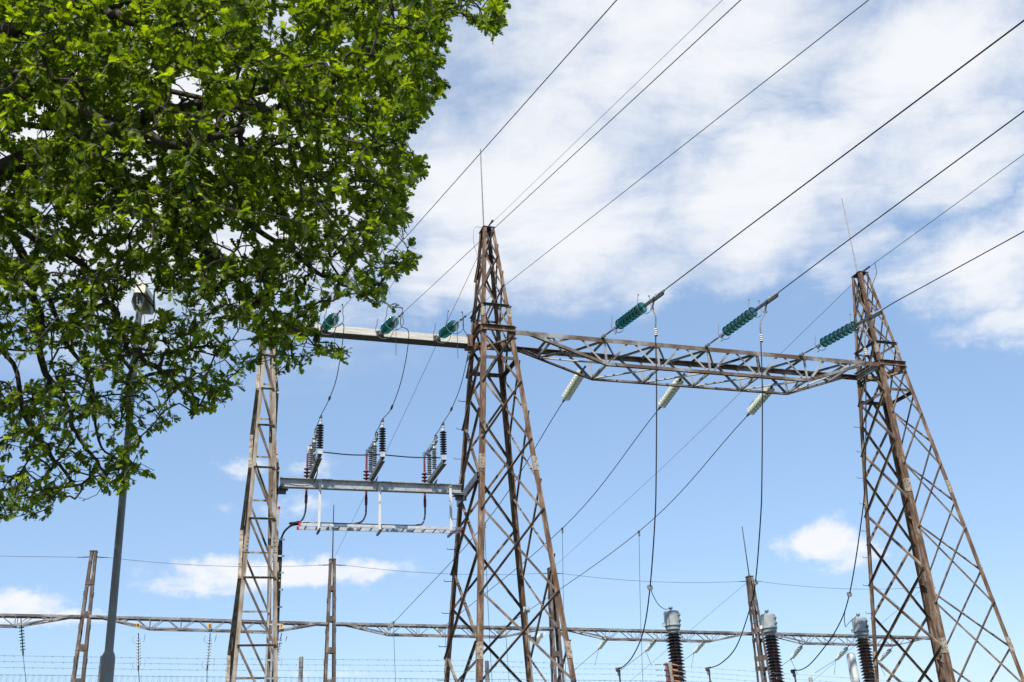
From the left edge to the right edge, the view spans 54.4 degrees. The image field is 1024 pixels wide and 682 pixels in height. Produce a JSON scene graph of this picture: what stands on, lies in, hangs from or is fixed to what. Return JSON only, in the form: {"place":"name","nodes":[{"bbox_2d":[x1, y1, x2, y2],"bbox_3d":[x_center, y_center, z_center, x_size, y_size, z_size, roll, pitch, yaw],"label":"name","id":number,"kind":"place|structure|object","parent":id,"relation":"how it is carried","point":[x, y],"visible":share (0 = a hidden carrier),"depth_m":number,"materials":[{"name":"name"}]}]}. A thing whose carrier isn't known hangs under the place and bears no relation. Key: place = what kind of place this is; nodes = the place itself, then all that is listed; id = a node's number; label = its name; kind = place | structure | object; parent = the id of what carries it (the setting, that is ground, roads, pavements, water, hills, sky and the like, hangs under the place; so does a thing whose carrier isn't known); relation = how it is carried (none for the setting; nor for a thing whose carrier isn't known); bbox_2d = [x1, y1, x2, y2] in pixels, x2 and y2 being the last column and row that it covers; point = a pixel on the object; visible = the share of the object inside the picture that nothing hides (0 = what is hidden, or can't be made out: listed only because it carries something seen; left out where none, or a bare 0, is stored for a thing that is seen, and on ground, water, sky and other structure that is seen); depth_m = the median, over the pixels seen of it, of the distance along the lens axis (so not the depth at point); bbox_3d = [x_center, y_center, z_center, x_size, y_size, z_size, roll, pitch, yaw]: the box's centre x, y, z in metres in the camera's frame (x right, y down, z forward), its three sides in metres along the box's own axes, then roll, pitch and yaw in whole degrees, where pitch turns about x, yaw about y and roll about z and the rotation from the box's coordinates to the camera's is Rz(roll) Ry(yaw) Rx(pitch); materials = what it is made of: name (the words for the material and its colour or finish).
{"place":"outdoors","nodes":[
{"label":"outdoors","id":0,"kind":"place"},
{"bbox_2d":[0,0,1023,681],"label":"sky","id":1,"kind":"structure","parent":0,"point":[959,336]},
{"bbox_2d":[846,653,859,681],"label":"pale column","id":2,"kind":"structure","parent":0,"point":[852,666],"depth_m":29.31,"materials":[{"name":"white paint"}]},
{"label":"ground","id":3,"kind":"structure","parent":0,"visible":0},
{"bbox_2d":[71,550,107,681],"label":"ladder post","id":4,"kind":"object","parent":3,"relation":"on","point":[93,557],"visible":0.99,"depth_m":42.07,"materials":[{"name":"metal"}]},
{"bbox_2d":[0,613,80,627],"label":"truss beam","id":5,"kind":"structure","parent":4,"relation":"attached to","point":[47,618],"depth_m":41.59,"materials":[{"name":"grey metal"}]},
{"bbox_2d":[19,618,24,655],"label":"insulator string","id":6,"kind":"object","parent":5,"relation":"hanging from","point":[22,637],"visible":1,"depth_m":41.23,"materials":[{"name":"ceramic"}]},
{"bbox_2d":[89,615,327,633],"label":"truss beam","id":7,"kind":"structure","parent":4,"relation":"attached to","point":[299,624],"depth_m":43.24,"materials":[{"name":"grey metal"}]},
{"bbox_2d":[132,633,145,670],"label":"insulator string","id":8,"kind":"object","parent":7,"relation":"hanging from","point":[138,655],"visible":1,"depth_m":42.21,"materials":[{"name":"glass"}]},
{"bbox_2d":[202,633,216,669],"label":"insulator string","id":9,"kind":"object","parent":7,"relation":"hanging from","point":[208,651],"visible":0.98,"depth_m":42.97,"materials":[{"name":"glass"}]},
{"bbox_2d":[108,557,314,566],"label":"earth wire","id":10,"kind":"object","parent":4,"relation":"attached to","point":[210,565],"visible":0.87,"depth_m":44.41,"materials":[{"name":"grey metal"}]},
{"bbox_2d":[99,282,155,681],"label":"street lamp","id":11,"kind":"object","parent":3,"relation":"on","point":[107,667],"visible":0.83,"depth_m":10.04,"materials":[{"name":"metal"}]},
{"bbox_2d":[226,328,280,681],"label":"narrow lattice tower","id":12,"kind":"structure","parent":3,"relation":"on","point":[234,649],"depth_m":20.52,"materials":[{"name":"metal"}]},
{"bbox_2d":[264,506,284,681],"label":"cable riser","id":13,"kind":"object","parent":12,"relation":"attached to","point":[268,624],"visible":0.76,"depth_m":19.88,"materials":[{"name":"metal"}]},
{"bbox_2d":[271,472,479,506],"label":"bay beam","id":14,"kind":"structure","parent":12,"relation":"attached to","point":[386,486],"depth_m":21.61,"materials":[{"name":"metal"}]},
{"bbox_2d":[309,453,321,483],"bbox_3d":[-4.088,2.766,20.724,0.111,0.435,1.420,5,-25,-17],"label":"support arm","id":15,"kind":"object","parent":14,"relation":"attached to","point":[318,459],"visible":0.97,"depth_m":20.69},
{"bbox_2d":[276,452,317,500],"bbox_3d":[-4.228,3.034,20.627,1.301,1.121,0.687,-23,-31,38],"label":"earth lead","id":16,"kind":"object","parent":15,"relation":"hanging from","point":[300,485],"visible":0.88,"depth_m":20.87,"materials":[{"name":"black"}]},
{"bbox_2d":[308,444,311,471],"bbox_3d":[-4.312,2.515,21.373,0.114,0.610,0.114,-3,-24,0],"label":"post insulator","id":17,"kind":"object","parent":15,"relation":"on","point":[310,459],"visible":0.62,"depth_m":21.34,"materials":[{"name":"ceramic"}]},
{"bbox_2d":[310,428,317,443],"bbox_3d":[-4.266,2.106,21.405,0.080,0.172,0.980,5,-25,-17],"label":"bus bar","id":18,"kind":"object","parent":17,"relation":"on","point":[315,431],"visible":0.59,"depth_m":21.06,"materials":[{"name":"metal"}]},
{"bbox_2d":[304,446,309,502],"bbox_3d":[-4.428,2.885,21.509,0.148,1.265,0.148,-3,-24,0],"label":"cable termination","id":19,"kind":"object","parent":18,"relation":"attached to","point":[306,472],"visible":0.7,"depth_m":21.50,"materials":[{"name":"red plastic"}]},
{"bbox_2d":[272,503,306,681],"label":"power cable","id":20,"kind":"object","parent":19,"relation":"attached to","point":[279,546],"visible":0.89,"depth_m":20.68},
{"bbox_2d":[311,437,316,465],"bbox_3d":[-4.172,2.331,20.976,0.114,0.610,0.114,-3,-24,0],"label":"post insulator","id":21,"kind":"object","parent":15,"relation":"on","point":[314,443],"visible":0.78,"depth_m":20.97,"materials":[{"name":"ceramic"}]},
{"bbox_2d":[316,415,323,453],"bbox_3d":[-3.937,1.922,20.438,0.146,0.840,0.148,-3,-24,0],"label":"surge arrester","id":22,"kind":"object","parent":15,"relation":"on","point":[320,432],"visible":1,"depth_m":20.40,"materials":[{"name":"ceramic"}]},
{"bbox_2d":[368,456,384,489],"bbox_3d":[-2.861,2.871,21.108,0.111,0.435,1.420,5,-25,-17],"label":"support arm","id":23,"kind":"object","parent":14,"relation":"attached to","point":[376,469],"visible":1,"depth_m":21.13},
{"bbox_2d":[368,447,372,474],"bbox_3d":[-3.085,2.620,21.757,0.114,0.610,0.114,-3,-24,0],"label":"post insulator","id":24,"kind":"object","parent":23,"relation":"on","point":[370,464],"visible":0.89,"depth_m":21.73,"materials":[{"name":"ceramic"}]},
{"bbox_2d":[368,432,378,451],"bbox_3d":[-3.039,2.211,21.789,0.080,0.172,0.980,5,-25,-17],"label":"bus bar","id":25,"kind":"object","parent":24,"relation":"on","point":[376,437],"visible":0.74,"depth_m":21.52,"materials":[{"name":"metal"}]},
{"bbox_2d":[363,449,368,504],"bbox_3d":[-3.201,2.990,21.893,0.148,1.265,0.148,-3,-24,0],"label":"cable termination","id":26,"kind":"object","parent":25,"relation":"attached to","point":[366,474],"visible":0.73,"depth_m":21.89,"materials":[{"name":"red plastic"}]},
{"bbox_2d":[277,505,366,618],"bbox_3d":[-3.768,6.550,19.745,1.876,6.960,0.315,9,-26,-25],"label":"power cable","id":27,"kind":"object","parent":26,"relation":"hanging from","point":[362,520],"visible":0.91,"depth_m":20.55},
{"bbox_2d":[372,440,376,468],"bbox_3d":[-2.945,2.436,21.359,0.114,0.610,0.114,-3,-24,0],"label":"post insulator","id":28,"kind":"object","parent":23,"relation":"on","point":[374,457],"visible":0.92,"depth_m":21.33,"materials":[{"name":"ceramic"}]},
{"bbox_2d":[379,419,385,456],"bbox_3d":[-2.710,2.027,20.822,0.146,0.840,0.148,-3,-24,0],"label":"surge arrester","id":29,"kind":"object","parent":23,"relation":"on","point":[382,433],"visible":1,"depth_m":20.78,"materials":[{"name":"ceramic"}]},
{"bbox_2d":[323,451,440,457],"bbox_3d":[-2.682,2.380,20.669,2.461,0.052,0.026,5,-25,-17],"label":"earth lead","id":30,"kind":"object","parent":29,"relation":"attached to","point":[377,454],"visible":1,"depth_m":20.59,"materials":[{"name":"black"}]},
{"bbox_2d":[297,481,463,537],"bbox_3d":[-2.784,3.614,21.347,3.526,1.048,0.430,5,-25,-17],"label":"cable tray","id":31,"kind":"object","parent":14,"relation":"hanging from","point":[319,527],"visible":1,"depth_m":21.17,"materials":[{"name":"metal"}]},
{"bbox_2d":[427,459,446,493],"bbox_3d":[-1.615,2.977,21.497,0.111,0.435,1.420,5,-25,-17],"label":"support arm","id":32,"kind":"object","parent":14,"relation":"attached to","point":[436,472],"visible":1,"depth_m":21.52},
{"bbox_2d":[427,450,431,476],"bbox_3d":[-1.839,2.726,22.147,0.114,0.610,0.114,-3,-24,0],"label":"post insulator","id":33,"kind":"object","parent":32,"relation":"on","point":[429,468],"visible":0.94,"depth_m":22.10,"materials":[{"name":"ceramic"}]},
{"bbox_2d":[426,435,438,454],"bbox_3d":[-1.793,2.318,22.178,0.080,0.172,0.980,5,-25,-17],"label":"bus bar","id":34,"kind":"object","parent":33,"relation":"on","point":[435,440],"visible":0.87,"depth_m":22.00,"materials":[{"name":"metal"}]},
{"bbox_2d":[421,452,427,506],"bbox_3d":[-1.955,3.096,22.282,0.148,1.265,0.148,-3,-24,0],"label":"cable termination","id":35,"kind":"object","parent":34,"relation":"attached to","point":[424,473],"visible":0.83,"depth_m":22.29,"materials":[{"name":"red plastic"}]},
{"bbox_2d":[277,507,425,644],"bbox_3d":[-3.122,6.583,19.899,3.153,6.960,0.414,7,-26,-22],"label":"power cable","id":36,"kind":"object","parent":35,"relation":"attached to","point":[291,523],"visible":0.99,"depth_m":20.62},
{"bbox_2d":[431,443,436,470],"bbox_3d":[-1.699,2.543,21.749,0.114,0.610,0.114,-3,-24,0],"label":"post insulator","id":37,"kind":"object","parent":32,"relation":"on","point":[434,460],"visible":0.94,"depth_m":21.72,"materials":[{"name":"ceramic"}]},
{"bbox_2d":[440,422,446,460],"bbox_3d":[-1.464,2.134,21.211,0.146,0.840,0.148,-3,-24,0],"label":"surge arrester","id":38,"kind":"object","parent":32,"relation":"on","point":[443,444],"visible":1,"depth_m":21.16,"materials":[{"name":"ceramic"}]},
{"bbox_2d":[0,0,510,522],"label":"oak tree","id":39,"kind":"object","parent":3,"relation":"on","point":[90,118],"visible":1,"depth_m":7.49,"materials":[{"name":"green plant"}]},
{"bbox_2d":[0,655,650,681],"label":"chain link fence","id":40,"kind":"object","parent":3,"relation":"on","point":[301,670],"visible":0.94,"depth_m":12.65,"materials":[{"name":"silver metal"}]},
{"bbox_2d":[319,505,345,681],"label":"ladder post","id":41,"kind":"object","parent":3,"relation":"on","point":[332,589],"visible":0.97,"depth_m":44.78,"materials":[{"name":"metal"}]},
{"bbox_2d":[346,565,538,574],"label":"earth wire","id":42,"kind":"object","parent":41,"relation":"attached to","point":[442,573],"visible":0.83,"depth_m":47.38,"materials":[{"name":"grey metal"}]},
{"bbox_2d":[335,622,552,638],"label":"truss beam","id":43,"kind":"structure","parent":41,"relation":"attached to","point":[362,626],"depth_m":45.78,"materials":[{"name":"grey metal"}]},
{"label":"insulator string","id":44,"kind":"object","parent":43,"relation":"attached to","visible":0},
{"bbox_2d":[394,402,562,621],"bbox_3d":[-1.972,7.132,35.658,0.023,2.389,22.299,5,-25,-17],"label":"conductor","id":45,"kind":"object","parent":44,"relation":"attached to","point":[491,514],"visible":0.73,"depth_m":31.68,"materials":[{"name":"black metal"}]},
{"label":"insulator string","id":46,"kind":"object","parent":43,"relation":"attached to","visible":0},
{"bbox_2d":[446,410,657,624],"bbox_3d":[0.439,7.652,37.192,0.023,2.258,23.919,5,-25,-17],"label":"conductor","id":47,"kind":"object","parent":46,"relation":"attached to","point":[581,508],"visible":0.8,"depth_m":31.53,"materials":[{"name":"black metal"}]},
{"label":"insulator string","id":48,"kind":"object","parent":43,"relation":"attached to","visible":0},
{"bbox_2d":[506,416,746,625],"bbox_3d":[3.178,7.806,37.633,0.023,2.398,23.141,5,-25,-17],"label":"conductor","id":49,"kind":"object","parent":48,"relation":"attached to","point":[656,516],"visible":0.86,"depth_m":32.62,"materials":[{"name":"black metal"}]},
{"bbox_2d":[437,149,576,681],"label":"lattice tower","id":50,"kind":"structure","parent":3,"relation":"on","point":[499,346],"depth_m":22.73,"materials":[{"name":"metal"}]},
{"bbox_2d":[268,322,480,361],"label":"box beam","id":51,"kind":"structure","parent":50,"relation":"attached to","point":[370,334],"depth_m":23.14,"materials":[{"name":"metal"}]},
{"bbox_2d":[317,303,343,334],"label":"insulator string","id":52,"kind":"object","parent":51,"relation":"attached to","point":[327,322],"visible":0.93,"depth_m":21.15,"materials":[{"name":"teal glass"}]},
{"bbox_2d":[340,0,616,310],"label":"conductor","id":53,"kind":"object","parent":52,"relation":"attached to","point":[508,121],"visible":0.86,"depth_m":9.25,"materials":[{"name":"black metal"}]},
{"bbox_2d":[321,314,343,414],"bbox_3d":[-3.688,0.508,20.537,0.195,1.816,1.209,8,-26,-23],"label":"dropper","id":54,"kind":"object","parent":53,"relation":"hanging from","point":[339,361],"visible":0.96,"depth_m":20.37,"materials":[{"name":"black metal"}]},
{"bbox_2d":[375,306,403,338],"bbox_3d":[-2.726,-0.375,21.952,0.417,0.529,1.963,5,-11,-17],"label":"insulator string","id":55,"kind":"object","parent":51,"relation":"attached to","point":[393,323],"visible":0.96,"depth_m":21.57,"materials":[{"name":"teal glass"}]},
{"bbox_2d":[403,0,740,312],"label":"conductor","id":56,"kind":"object","parent":55,"relation":"attached to","point":[595,134],"visible":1,"depth_m":10.57,"materials":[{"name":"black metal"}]},
{"bbox_2d":[383,317,408,418],"bbox_3d":[-2.422,0.568,20.855,0.234,1.845,1.381,7,-26,-22],"label":"dropper","id":57,"kind":"object","parent":56,"relation":"hanging from","point":[404,365],"visible":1,"depth_m":20.66,"materials":[{"name":"black metal"}]},
{"bbox_2d":[433,310,463,342],"bbox_3d":[-1.456,-0.286,22.354,0.417,0.530,1.963,5,-12,-17],"label":"insulator string","id":58,"kind":"object","parent":51,"relation":"attached to","point":[448,329],"visible":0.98,"depth_m":22.05,"materials":[{"name":"teal glass"}]},
{"bbox_2d":[458,0,868,321],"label":"conductor","id":59,"kind":"object","parent":58,"relation":"attached to","point":[694,136],"visible":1,"depth_m":11.27,"materials":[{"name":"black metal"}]},
{"bbox_2d":[443,318,469,421],"bbox_3d":[-1.173,0.651,21.255,0.214,1.893,1.385,8,-26,-23],"label":"dropper","id":60,"kind":"object","parent":59,"relation":"hanging from","point":[464,369],"visible":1,"depth_m":21.01,"materials":[{"name":"black metal"}]},
{"bbox_2d":[351,259,476,522],"bbox_3d":[-4.524,3.900,35.595,0.011,2.725,25.217,5,-25,-17],"label":"earth wire","id":61,"kind":"object","parent":50,"relation":"attached to","point":[420,379],"visible":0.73,"depth_m":30.70,"materials":[{"name":"grey metal"}]},
{"bbox_2d":[523,607,529,612],"bbox_3d":[0.337,6.022,22.340,0.140,0.120,0.120,5,-25,-17],"label":"junction box","id":62,"kind":"object","parent":50,"relation":"attached to","point":[526,609],"visible":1,"depth_m":22.32,"materials":[{"name":"white paint"}]},
{"bbox_2d":[526,612,533,681],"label":"conduit","id":63,"kind":"object","parent":62,"relation":"attached to","point":[529,648],"visible":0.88,"depth_m":22.02,"materials":[{"name":"metal"}]},
{"bbox_2d":[529,633,545,643],"bbox_3d":[0.566,6.815,22.784,0.385,0.240,0.240,5,-25,-17],"label":"floodlight","id":64,"kind":"object","parent":50,"relation":"attached to","point":[540,636],"visible":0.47,"depth_m":22.73,"materials":[{"name":"white metal"}]},
{"bbox_2d":[489,0,721,225],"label":"earth wire","id":65,"kind":"object","parent":50,"relation":"attached to","point":[615,103],"visible":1,"depth_m":17.59,"materials":[{"name":"grey metal"}]},
{"bbox_2d":[504,330,878,394],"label":"truss beam","id":66,"kind":"structure","parent":50,"relation":"attached to","point":[837,374],"depth_m":25.50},
{"bbox_2d":[562,365,585,402],"bbox_3d":[1.607,1.092,25.866,0.254,0.326,1.730,5,-36,-17],"label":"insulator string","id":67,"kind":"object","parent":66,"relation":"hanging from","point":[574,383],"visible":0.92,"depth_m":25.88,"materials":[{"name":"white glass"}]},
{"bbox_2d":[601,289,664,337],"bbox_3d":[2.741,-0.604,22.935,0.367,0.503,3.391,5,-18,-17],"label":"insulator string","id":68,"kind":"object","parent":66,"relation":"attached to","point":[627,316],"visible":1,"depth_m":22.70,"materials":[{"name":"teal glass"}]},
{"bbox_2d":[663,20,1023,290],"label":"conductor","id":69,"kind":"object","parent":68,"relation":"attached to","point":[994,42],"visible":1,"depth_m":15.19,"materials":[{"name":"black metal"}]},
{"bbox_3d":[3.115,-0.486,21.752,0.077,0.489,0.084,-3,-24,0],"label":"jumper","id":70,"kind":"object","parent":68,"relation":"hanging from","visible":0},
{"bbox_2d":[618,336,656,668],"bbox_3d":[2.723,3.888,22.995,0.312,6.469,5.899,1,-24,-9],"label":"dropper","id":71,"kind":"object","parent":70,"relation":"hanging from","point":[655,508],"visible":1,"depth_m":20.97,"materials":[{"name":"black metal"}]},
{"bbox_2d":[658,373,684,409],"bbox_3d":[4.265,1.328,26.688,0.254,0.326,1.730,5,-38,-17],"label":"insulator string","id":72,"kind":"object","parent":66,"relation":"hanging from","point":[670,392],"visible":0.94,"depth_m":26.72,"materials":[{"name":"ceramic"}]},
{"bbox_2d":[705,292,778,346],"bbox_3d":[5.448,-0.488,23.826,0.367,0.503,3.391,5,-22,-17],"label":"insulator string","id":73,"kind":"object","parent":66,"relation":"attached to","point":[774,296],"visible":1,"depth_m":23.61,"materials":[{"name":"teal glass"}]},
{"bbox_2d":[778,111,1023,292],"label":"conductor","id":74,"kind":"object","parent":73,"relation":"attached to","point":[905,198],"visible":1,"depth_m":18.39,"materials":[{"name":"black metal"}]},
{"bbox_3d":[5.708,-0.405,22.636,0.221,0.581,0.082,-3,-24,0],"label":"jumper","id":75,"kind":"object","parent":73,"relation":"hanging from","visible":0},
{"bbox_2d":[708,341,762,668],"bbox_3d":[5.274,4.188,24.177,0.415,6.532,6.594,0,-24,-6],"label":"dropper","id":76,"kind":"object","parent":75,"relation":"hanging from","point":[760,510],"visible":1,"depth_m":21.95,"materials":[{"name":"black metal"}]},
{"bbox_2d":[746,383,774,416],"bbox_3d":[6.882,1.570,27.497,0.254,0.326,1.730,5,-38,-17],"label":"insulator string","id":77,"kind":"object","parent":66,"relation":"hanging from","point":[755,406],"visible":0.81,"depth_m":27.58,"materials":[{"name":"ceramic"}]},
{"bbox_2d":[799,308,882,355],"bbox_3d":[8.075,-0.189,24.616,0.367,0.503,3.391,5,-20,-17],"label":"insulator string","id":78,"kind":"object","parent":66,"relation":"attached to","point":[850,328],"visible":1,"depth_m":24.40,"materials":[{"name":"teal glass"}]},
{"bbox_2d":[864,328,867,347],"bbox_3d":[8.344,-0.075,23.424,0.199,0.563,0.081,-3,-24,0],"label":"jumper","id":79,"kind":"object","parent":78,"relation":"hanging from","point":[865,338],"visible":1,"depth_m":23.38,"materials":[{"name":"grey metal"}]},
{"bbox_2d":[793,355,866,670],"bbox_3d":[7.651,4.519,24.935,0.526,6.551,6.622,1,-24,-10],"label":"dropper","id":80,"kind":"object","parent":79,"relation":"hanging from","point":[861,515],"visible":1,"depth_m":22.72,"materials":[{"name":"black metal"}]},
{"bbox_2d":[882,231,1023,309],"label":"conductor","id":81,"kind":"object","parent":78,"relation":"attached to","point":[954,269],"visible":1,"depth_m":20.94,"materials":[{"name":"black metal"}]},
{"bbox_2d":[539,567,564,681],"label":"ladder post","id":82,"kind":"object","parent":3,"relation":"on","point":[554,634],"visible":0.65,"depth_m":47.37,"materials":[{"name":"metal"}]},
{"bbox_2d":[568,574,738,582],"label":"earth wire","id":83,"kind":"object","parent":82,"relation":"attached to","point":[672,582],"visible":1,"depth_m":50.23,"materials":[{"name":"grey metal"}]},
{"bbox_2d":[655,662,686,681],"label":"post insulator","id":84,"kind":"object","parent":3,"relation":"on","point":[669,670],"visible":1,"depth_m":13.56,"materials":[{"name":"white ceramic"}]},
{"bbox_2d":[662,606,686,680],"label":"current transformer","id":85,"kind":"object","parent":3,"relation":"on","point":[671,623],"visible":0.83,"depth_m":26.81,"materials":[{"name":"ceramic"}]},
{"bbox_2d":[739,527,771,681],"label":"ladder post","id":86,"kind":"object","parent":3,"relation":"on","point":[760,657],"visible":0.9,"depth_m":50.25,"materials":[{"name":"metal"}]},
{"bbox_2d":[560,627,756,642],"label":"truss beam","id":87,"kind":"structure","parent":86,"relation":"attached to","point":[635,631],"depth_m":48.66,"materials":[{"name":"grey metal"}]},
{"bbox_2d":[645,638,656,651],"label":"insulator string","id":88,"kind":"object","parent":87,"relation":"attached to","point":[650,644],"visible":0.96,"depth_m":49.34,"materials":[{"name":"ceramic"}]},
{"bbox_2d":[693,641,704,653],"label":"insulator string","id":89,"kind":"object","parent":87,"relation":"attached to","point":[697,648],"visible":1,"depth_m":50.00,"materials":[{"name":"ceramic"}]},
{"bbox_2d":[758,632,937,646],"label":"truss beam","id":90,"kind":"structure","parent":86,"relation":"attached to","point":[816,635],"depth_m":51.27,"materials":[{"name":"grey metal"}]},
{"bbox_2d":[790,644,802,659],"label":"insulator string","id":91,"kind":"object","parent":90,"relation":"hanging from","point":[800,648],"visible":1,"depth_m":51.20,"materials":[{"name":"ceramic"}]},
{"bbox_2d":[835,646,848,659],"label":"insulator string","id":92,"kind":"object","parent":90,"relation":"hanging from","point":[839,655],"visible":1,"depth_m":51.90,"materials":[{"name":"ceramic"}]},
{"bbox_2d":[878,647,892,661],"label":"insulator string","id":93,"kind":"object","parent":90,"relation":"hanging from","point":[884,655],"visible":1,"depth_m":52.53,"materials":[{"name":"ceramic"}]},
{"bbox_2d":[759,610,784,681],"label":"current transformer","id":94,"kind":"object","parent":3,"relation":"on","point":[768,627],"visible":0.98,"depth_m":27.57,"materials":[{"name":"ceramic"}]},
{"bbox_2d":[680,665,906,681],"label":"chain link fence","id":95,"kind":"object","parent":3,"relation":"on","point":[810,679],"visible":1,"depth_m":13.83,"materials":[{"name":"silver metal"}]},
{"bbox_2d":[851,613,874,681],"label":"current transformer","id":96,"kind":"object","parent":3,"relation":"on","point":[860,629],"visible":0.92,"depth_m":28.37,"materials":[{"name":"ceramic"}]},
{"bbox_2d":[916,573,947,681],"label":"ladder post","id":97,"kind":"object","parent":3,"relation":"on","point":[946,680],"visible":0.19,"depth_m":52.73,"materials":[{"name":"metal"}]},
{"bbox_2d":[841,198,1023,681],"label":"lattice tower","id":98,"kind":"structure","parent":3,"relation":"on","point":[903,486],"depth_m":26.00,"materials":[{"name":"metal"}]},
{"bbox_2d":[564,290,845,557],"bbox_3d":[5.873,4.747,38.655,0.011,3.303,24.858,5,-25,-18],"label":"earth wire","id":99,"kind":"object","parent":98,"relation":"attached to","point":[711,420],"visible":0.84,"depth_m":35.80,"materials":[{"name":"grey metal"}]},
{"bbox_2d":[864,154,1023,270],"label":"earth wire","id":100,"kind":"object","parent":98,"relation":"attached to","point":[948,209],"visible":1,"depth_m":25.41,"materials":[{"name":"black metal"}]},
{"bbox_3d":[-0.888,6.031,32.509,0.094,0.186,0.133,-3,-24,0],"label":"tap clamp","id":101,"kind":"object","parent":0,"visible":0},
{"bbox_2d":[485,541,491,675],"bbox_3d":[-0.731,9.547,32.456,0.032,6.312,2.765,-3,-24,-1],"label":"dropper","id":102,"kind":"object","parent":101,"relation":"hanging from","point":[488,611],"visible":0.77,"depth_m":32.51,"materials":[{"name":"black metal"}]},
{"bbox_3d":[1.696,6.382,33.537,0.094,0.185,0.132,-3,-24,0],"label":"tap clamp","id":103,"kind":"object","parent":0,"visible":0},
{"bbox_2d":[562,533,565,675],"bbox_3d":[1.773,9.907,33.482,0.029,6.324,2.772,-1,-24,-4],"label":"dropper","id":104,"kind":"object","parent":103,"relation":"hanging from","point":[563,591],"visible":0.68,"depth_m":33.52,"materials":[{"name":"black metal"}]},
{"bbox_3d":[4.362,6.609,34.192,0.094,0.186,0.132,-3,-24,0],"label":"tap clamp","id":105,"kind":"object","parent":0,"visible":0},
{"bbox_2d":[639,545,642,676],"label":"dropper","id":106,"kind":"object","parent":105,"relation":"hanging from","point":[640,605],"visible":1,"depth_m":34.19,"materials":[{"name":"black metal"}]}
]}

